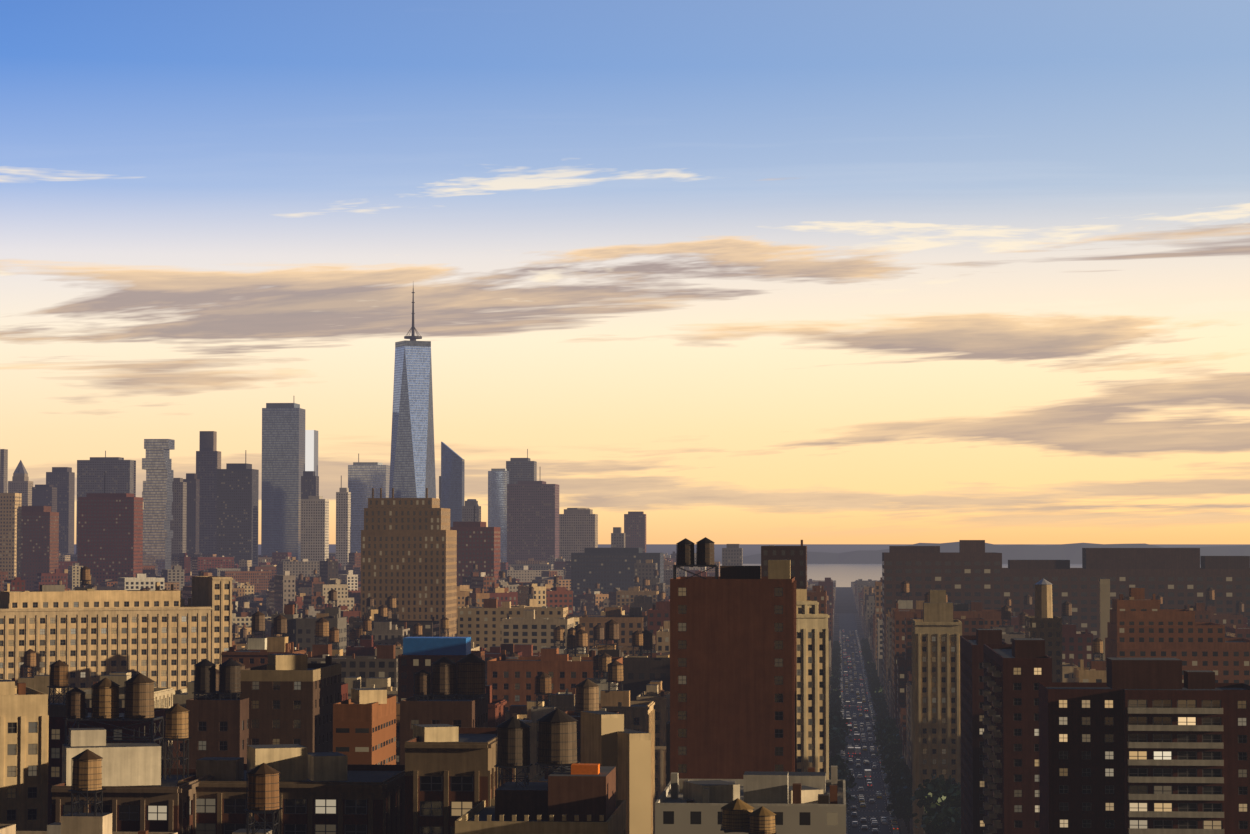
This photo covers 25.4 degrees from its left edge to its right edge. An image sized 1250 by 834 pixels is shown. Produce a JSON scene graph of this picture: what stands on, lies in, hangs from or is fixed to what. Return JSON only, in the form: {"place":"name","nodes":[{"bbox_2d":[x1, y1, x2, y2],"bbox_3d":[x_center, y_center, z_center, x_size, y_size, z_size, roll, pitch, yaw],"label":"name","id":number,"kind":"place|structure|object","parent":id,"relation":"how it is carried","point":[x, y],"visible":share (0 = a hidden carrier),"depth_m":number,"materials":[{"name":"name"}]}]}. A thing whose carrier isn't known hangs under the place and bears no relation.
{"place":"outdoors","nodes":[
{"label":"outdoors","id":0,"kind":"place"},
{"bbox_2d":[0,0,1249,543],"label":"sky","id":1,"kind":"structure","parent":0,"point":[725,271],"materials":[{"name":"blue"}]},
{"bbox_2d":[74,544,1249,639],"bbox_3d":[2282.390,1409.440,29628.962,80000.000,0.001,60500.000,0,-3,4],"label":"water","id":2,"kind":"structure","parent":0,"point":[844,575],"depth_m":11151.39,"materials":[{"name":"grey liquid"}]},
{"bbox_2d":[0,552,622,646],"bbox_3d":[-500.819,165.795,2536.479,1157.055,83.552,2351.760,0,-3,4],"label":"distant low-rise buildings","id":3,"kind":"structure","parent":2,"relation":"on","point":[305,585],"depth_m":2485.71,"materials":[{"name":"brown brick"}]},
{"bbox_2d":[0,403,742,596],"bbox_3d":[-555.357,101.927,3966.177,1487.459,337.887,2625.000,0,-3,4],"label":"distant skyscrapers","id":4,"kind":"structure","parent":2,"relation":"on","point":[210,506],"depth_m":4320.62,"materials":[{"name":"grey glass"}]},
{"bbox_2d":[389,287,435,497],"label":"skyscraper","id":5,"kind":"structure","parent":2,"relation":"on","point":[412,466],"depth_m":4450.18,"materials":[{"name":"blue glass"}]},
{"bbox_2d":[0,488,1249,833],"bbox_3d":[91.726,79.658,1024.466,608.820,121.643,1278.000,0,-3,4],"label":"buildings","id":6,"kind":"structure","parent":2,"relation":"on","point":[1020,736],"depth_m":518.36,"materials":[{"name":"brown brick"}]},
{"bbox_2d":[63,537,775,833],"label":"water towers","id":7,"kind":"structure","parent":6,"relation":"on","point":[557,738],"depth_m":446.91,"materials":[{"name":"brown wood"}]},
{"bbox_2d":[0,551,1249,833],"bbox_3d":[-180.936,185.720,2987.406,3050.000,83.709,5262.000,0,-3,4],"label":"city blocks","id":8,"kind":"structure","parent":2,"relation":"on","point":[542,661],"depth_m":881.25,"materials":[{"name":"brown brick"}]},
{"bbox_2d":[829,638,960,833],"bbox_3d":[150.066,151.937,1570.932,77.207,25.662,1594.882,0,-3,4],"label":"street trees","id":9,"kind":"object","parent":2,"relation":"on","point":[945,818],"visible":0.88,"depth_m":998.85,"materials":[{"name":"green plant"}]},
{"bbox_2d":[829,613,913,833],"bbox_3d":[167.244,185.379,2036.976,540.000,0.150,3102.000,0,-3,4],"label":"avenue road","id":10,"kind":"structure","parent":0,"point":[846,622],"depth_m":1225.38,"materials":[{"name":"grey asphalt"}]},
{"bbox_2d":[839,630,898,833],"bbox_3d":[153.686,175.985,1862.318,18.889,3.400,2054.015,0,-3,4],"label":"traffic","id":11,"kind":"object","parent":10,"relation":"on","point":[894,823],"visible":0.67,"depth_m":1318.74,"materials":[{"name":"grey metal"}]},
{"bbox_2d":[714,542,1249,562],"bbox_3d":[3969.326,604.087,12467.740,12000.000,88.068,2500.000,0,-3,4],"label":"distant hills","id":12,"kind":"structure","parent":0,"point":[1072,552],"depth_m":11600.70,"materials":[{"name":"grey soil"}]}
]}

